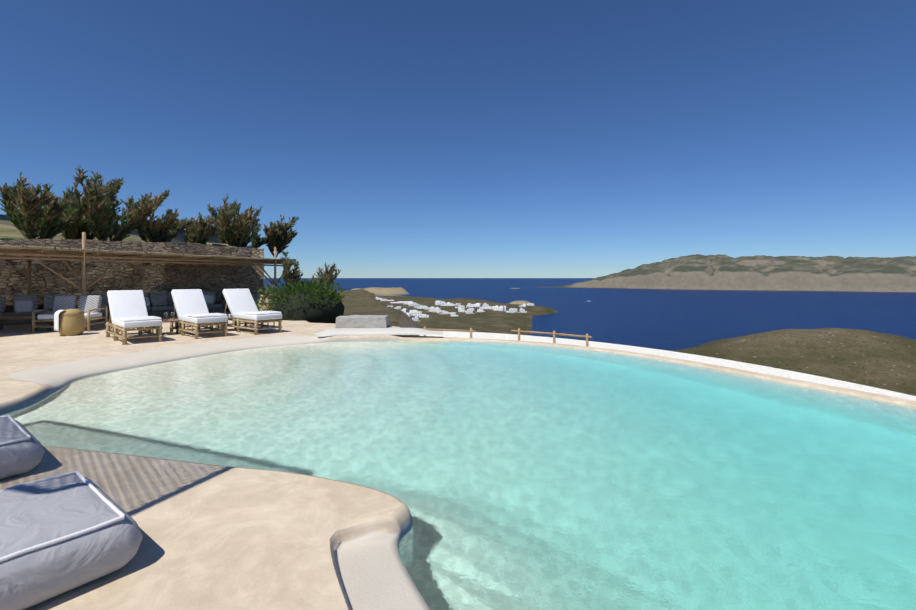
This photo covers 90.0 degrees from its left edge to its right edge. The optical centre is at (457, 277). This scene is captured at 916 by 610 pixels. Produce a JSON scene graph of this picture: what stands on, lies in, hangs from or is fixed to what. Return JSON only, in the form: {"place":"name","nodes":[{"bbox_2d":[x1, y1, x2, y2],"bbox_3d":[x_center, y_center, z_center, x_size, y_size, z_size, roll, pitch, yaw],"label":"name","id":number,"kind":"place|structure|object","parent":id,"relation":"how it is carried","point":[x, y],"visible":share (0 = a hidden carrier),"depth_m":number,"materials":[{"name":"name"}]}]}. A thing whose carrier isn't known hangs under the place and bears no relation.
{"place":"outdoors","nodes":[
{"label":"outdoors","id":0,"kind":"place"},
{"bbox_2d":[0,214,253,247],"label":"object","id":1,"kind":"structure","parent":0,"point":[8,231],"depth_m":22.17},
{"bbox_2d":[0,172,95,238],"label":"tree","id":2,"kind":"object","parent":1,"relation":"on","point":[39,217],"depth_m":16.42,"materials":[{"name":"green plant"}]},
{"bbox_2d":[51,175,121,239],"bbox_3d":[-15.841,-2.584,19.334,2.065,3.174,2.296,0,0,2],"label":"tree","id":3,"kind":"object","parent":1,"relation":"on","point":[81,225],"depth_m":19.08,"materials":[{"name":"green plant"}]},
{"bbox_2d":[74,164,169,240],"bbox_3d":[-13.107,-2.597,17.980,3.718,3.207,2.826,0,0,2],"label":"tree","id":4,"kind":"object","parent":1,"relation":"on","point":[104,216],"depth_m":17.79,"materials":[{"name":"green plant"}]},
{"bbox_2d":[135,208,194,241],"bbox_3d":[-12.884,-2.029,19.660,2.291,2.056,2.934,0,0,2],"label":"tree","id":5,"kind":"object","parent":1,"relation":"on","point":[172,225],"depth_m":19.24,"materials":[{"name":"green plant"}]},
{"bbox_2d":[183,213,220,243],"bbox_3d":[-11.933,-1.971,21.034,1.855,1.930,1.471,0,0,2],"label":"tree","id":6,"kind":"object","parent":1,"relation":"on","point":[200,232],"visible":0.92,"depth_m":20.67,"materials":[{"name":"green plant"}]},
{"bbox_2d":[207,193,298,247],"bbox_3d":[-10.394,-2.698,22.595,4.091,3.431,4.174,0,0,2],"label":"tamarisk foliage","id":7,"kind":"object","parent":1,"relation":"on","point":[230,228],"depth_m":21.65,"materials":[{"name":"green plant"}]},
{"bbox_2d":[164,312,173,319],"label":"side table wine glasses","id":8,"kind":"object","parent":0,"point":[166,314],"visible":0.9,"depth_m":11.36,"materials":[{"name":"clear glass"}]},
{"bbox_2d":[263,221,297,257],"bbox_3d":[-9.117,-1.976,23.435,1.679,1.938,1.799,0,0,2],"label":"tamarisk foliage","id":9,"kind":"object","parent":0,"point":[283,240],"depth_m":23.44,"materials":[{"name":"green plant"}]},
{"bbox_2d":[254,279,345,323],"bbox_3d":[-5.401,0.833,16.011,3.270,1.664,2.828,0,0,2],"label":"lentisk shrub","id":10,"kind":"object","parent":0,"point":[312,313],"depth_m":15.25,"materials":[{"name":"green plant"}]},
{"bbox_2d":[312,328,443,336],"bbox_3d":[-2.026,1.370,11.656,3.316,0.080,1.619,0,0,2],"label":"pool corner ledge","id":11,"kind":"object","parent":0,"point":[370,331],"visible":1,"depth_m":11.33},
{"bbox_2d":[0,310,915,609],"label":"deck","id":12,"kind":"structure","parent":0,"point":[226,538],"depth_m":2.77,"materials":[{"name":"beige concrete"}]},
{"bbox_2d":[0,418,44,479],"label":"bean bag","id":13,"kind":"object","parent":12,"relation":"on","point":[20,457],"visible":0.85,"depth_m":3.25,"materials":[{"name":"fabric"}]},
{"bbox_2d":[0,415,30,444],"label":"cushion piping","id":14,"kind":"object","parent":13,"relation":"attached to","point":[20,428],"visible":0.88,"depth_m":3.34,"materials":[{"name":"white fabric"}]},
{"bbox_2d":[0,313,53,331],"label":"frame","id":15,"kind":"object","parent":12,"relation":"on","point":[14,316],"visible":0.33,"depth_m":11.96,"materials":[{"name":"brown wood"}]},
{"bbox_2d":[3,304,76,324],"bbox_3d":[-13.822,1.138,13.660,0.850,0.550,3.720,0,0,38],"label":"sofa base","id":16,"kind":"object","parent":12,"relation":"on","point":[8,308],"depth_m":13.89,"materials":[{"name":"brown wood"}]},
{"bbox_2d":[0,293,66,313],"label":"sofa cushions","id":17,"kind":"object","parent":16,"relation":"on","point":[25,304],"visible":0.73,"depth_m":14.25,"materials":[{"name":"white fabric"}]},
{"bbox_2d":[32,305,107,332],"bbox_3d":[-10.352,1.093,12.264,1.309,0.642,0.859,0,0,-10],"label":"frame","id":18,"kind":"object","parent":12,"relation":"on","point":[88,320],"visible":0.62,"depth_m":11.98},
{"bbox_2d":[37,295,101,319],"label":"armchair cushions","id":19,"kind":"object","parent":18,"relation":"on","point":[87,303],"visible":0.77,"depth_m":12.45,"materials":[{"name":"white fabric"}]},
{"bbox_2d":[0,475,142,609],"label":"bean bag","id":20,"kind":"object","parent":12,"relation":"on","point":[34,514],"visible":0.9,"depth_m":2.08,"materials":[{"name":"fabric"}]},
{"bbox_2d":[0,471,125,561],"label":"cushion piping","id":21,"kind":"object","parent":20,"relation":"attached to","point":[122,515],"visible":0.88,"depth_m":2.15,"materials":[{"name":"white fabric"}]},
{"bbox_2d":[58,309,85,335],"bbox_3d":[-9.480,1.091,11.240,0.540,0.645,0.540,0,0,2],"label":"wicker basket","id":22,"kind":"object","parent":12,"relation":"on","point":[72,322],"visible":0.92,"depth_m":11.06,"materials":[{"name":"wicker"}]},
{"bbox_2d":[54,310,64,330],"bbox_3d":[-9.614,1.032,11.050,0.300,0.502,0.146,0,0,35],"label":"towel","id":23,"kind":"object","parent":22,"relation":"attached to","point":[56,320],"visible":1,"depth_m":10.96,"materials":[{"name":"white fabric"}]},
{"bbox_2d":[0,239,263,308],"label":"stone wall","id":24,"kind":"structure","parent":12,"relation":"on","point":[146,278],"depth_m":17.28,"materials":[{"name":"brown stone"}]},
{"bbox_2d":[105,314,162,344],"bbox_3d":[-7.435,0.927,10.480,1.940,0.972,0.740,0,0,44],"label":"sun lounger frame","id":25,"kind":"object","parent":12,"relation":"on","point":[116,330],"visible":0.62,"depth_m":10.06,"materials":[{"name":"beige wood"}]},
{"bbox_2d":[107,290,161,327],"bbox_3d":[-7.395,0.682,10.442,1.830,0.752,0.700,0,0,44],"label":"lounger cushion","id":26,"kind":"object","parent":25,"relation":"on","point":[128,308],"visible":1,"depth_m":10.67,"materials":[{"name":"white fabric"}]},
{"bbox_2d":[0,232,293,327],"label":"pergola frame","id":27,"kind":"object","parent":12,"relation":"on","point":[28,256],"visible":0.83,"depth_m":13.61,"materials":[{"name":"brown wood"}]},
{"bbox_2d":[0,245,295,261],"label":"pergola roof","id":28,"kind":"structure","parent":27,"relation":"on","point":[9,248],"depth_m":13.61,"materials":[{"name":"brown wood"}]},
{"bbox_2d":[102,300,224,318],"bbox_3d":[-11.134,1.138,17.113,0.850,0.550,4.389,0,0,38],"label":"frame","id":29,"kind":"object","parent":12,"relation":"on","point":[161,313],"visible":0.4,"depth_m":17.08,"materials":[{"name":"brown wood"}]},
{"bbox_2d":[87,291,221,313],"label":"sofa cushions","id":30,"kind":"object","parent":29,"relation":"on","point":[155,300],"visible":0.35,"depth_m":17.08,"materials":[{"name":"grey fabric"}]},
{"bbox_2d":[157,319,181,334],"bbox_3d":[-7.176,1.233,11.376,0.500,0.360,0.500,0,0,-40],"label":"side table","id":31,"kind":"object","parent":12,"relation":"on","point":[179,325],"visible":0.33,"depth_m":11.33,"materials":[{"name":"brown wood"}]},
{"bbox_2d":[169,305,227,338],"bbox_3d":[-6.467,0.927,11.384,1.940,0.972,0.740,0,0,42],"label":"sun lounger frame","id":32,"kind":"object","parent":12,"relation":"on","point":[199,328],"visible":0.58,"depth_m":10.99,"materials":[{"name":"beige wood"}]},
{"bbox_2d":[171,289,227,323],"bbox_3d":[-6.426,0.682,11.346,1.830,0.752,0.700,0,0,42],"label":"lounger cushion","id":33,"kind":"object","parent":32,"relation":"on","point":[190,305],"visible":1,"depth_m":11.54,"materials":[{"name":"white fabric"}]},
{"bbox_2d":[217,316,236,330],"bbox_3d":[-6.103,1.233,12.196,0.500,0.360,0.500,0,0,-38],"label":"side table","id":34,"kind":"object","parent":12,"relation":"on","point":[235,324],"visible":0.27,"depth_m":12.21,"materials":[{"name":"brown wood"}]},
{"bbox_2d":[221,298,258,309],"bbox_3d":[-9.156,1.138,19.714,0.850,0.550,1.682,0,0,38],"label":"sofa base","id":35,"kind":"object","parent":12,"relation":"on","point":[223,299],"visible":0.04,"depth_m":19.28,"materials":[{"name":"brown wood"}]},
{"bbox_2d":[251,294,259,305],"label":"sofa cushions","id":36,"kind":"object","parent":35,"relation":"on","point":[255,298],"visible":0.02,"depth_m":20.02,"materials":[{"name":"white fabric"}]},
{"bbox_2d":[223,302,281,334],"bbox_3d":[-5.485,0.927,12.109,1.940,0.972,0.740,0,0,38],"label":"sun lounger frame","id":37,"kind":"object","parent":12,"relation":"on","point":[254,324],"visible":0.52,"depth_m":11.76,"materials":[{"name":"beige wood"}]},
{"bbox_2d":[222,288,281,319],"bbox_3d":[-5.442,0.682,12.075,1.829,0.752,0.700,0,0,38],"label":"lounger cushion","id":38,"kind":"object","parent":37,"relation":"on","point":[241,304],"visible":1,"depth_m":12.21,"materials":[{"name":"white fabric"}]},
{"bbox_2d":[258,294,274,310],"bbox_3d":[-6.930,1.018,16.621,0.580,0.790,0.580,0,0,2],"label":"terracotta urn","id":39,"kind":"object","parent":12,"relation":"on","point":[264,306],"visible":0.21,"depth_m":16.39,"materials":[{"name":"ceramic"}]},
{"bbox_2d":[255,284,274,294],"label":"urn plant leaves","id":40,"kind":"object","parent":39,"relation":"on","point":[266,291],"visible":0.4,"depth_m":16.55,"materials":[{"name":"green plant"}]},
{"bbox_2d":[335,315,389,327],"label":"granite block","id":41,"kind":"structure","parent":12,"relation":"on","point":[366,321],"depth_m":12.80,"materials":[{"name":"white stone"}]},
{"bbox_2d":[0,335,915,609],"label":"pool edge","id":42,"kind":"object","parent":12,"relation":"in","point":[372,573],"depth_m":2.80,"materials":[{"name":"beige concrete"}]},
{"bbox_2d":[0,340,915,609],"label":"pool water","id":43,"kind":"structure","parent":42,"relation":"in","point":[517,476],"depth_m":3.96,"materials":[{"name":"teal liquid"}]},
{"bbox_2d":[419,326,591,345],"bbox_3d":[1.440,2.359,15.172,5.877,1.330,0.811,0,0,22],"label":"wooden fence","id":44,"kind":"object","parent":12,"relation":"on","point":[554,333],"visible":0.6,"depth_m":15.02,"materials":[{"name":"brown wood"}]},
{"bbox_2d":[0,0,915,277],"label":"sky","id":45,"kind":"structure","parent":0,"point":[403,138],"materials":[{"name":"blue"}]},
{"bbox_2d":[10,289,915,395],"bbox_3d":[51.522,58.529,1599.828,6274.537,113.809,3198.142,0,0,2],"label":"hillside terrain","id":46,"kind":"structure","parent":0,"point":[885,361],"depth_m":98.34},
{"bbox_2d":[280,250,340,287],"bbox_3d":[-6.551,0.174,19.777,1.690,2.753,2.581,0,0,45],"label":"tree","id":47,"kind":"object","parent":46,"relation":"on","point":[295,275],"depth_m":19.01,"materials":[{"name":"green plant"}]},
{"bbox_2d":[352,287,408,294],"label":"distant hill","id":48,"kind":"structure","parent":46,"relation":"on","point":[386,291],"depth_m":2202.41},
{"bbox_2d":[376,297,533,320],"bbox_3d":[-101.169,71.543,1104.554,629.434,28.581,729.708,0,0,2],"label":"village houses","id":49,"kind":"structure","parent":46,"relation":"on","point":[416,313],"depth_m":977.11,"materials":[{"name":"white"}]},
{"bbox_2d":[509,301,530,304],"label":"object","id":50,"kind":"object","parent":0,"point":[520,302],"visible":0.21,"depth_m":1380.20,"materials":[{"name":"beige"}]},
{"bbox_2d":[264,278,915,350],"bbox_3d":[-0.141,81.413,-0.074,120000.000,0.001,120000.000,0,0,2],"label":"sea water","id":51,"kind":"structure","parent":0,"point":[669,319],"depth_m":1203.61,"materials":[{"name":"blue liquid"}]},
{"bbox_2d":[331,331,915,590],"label":"pool edge","id":52,"kind":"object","parent":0,"point":[763,370],"depth_m":15.80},
{"bbox_2d":[538,254,915,291],"bbox_3d":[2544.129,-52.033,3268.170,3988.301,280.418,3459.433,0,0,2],"label":"headland","id":53,"kind":"structure","parent":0,"point":[789,273],"depth_m":3025.70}
]}

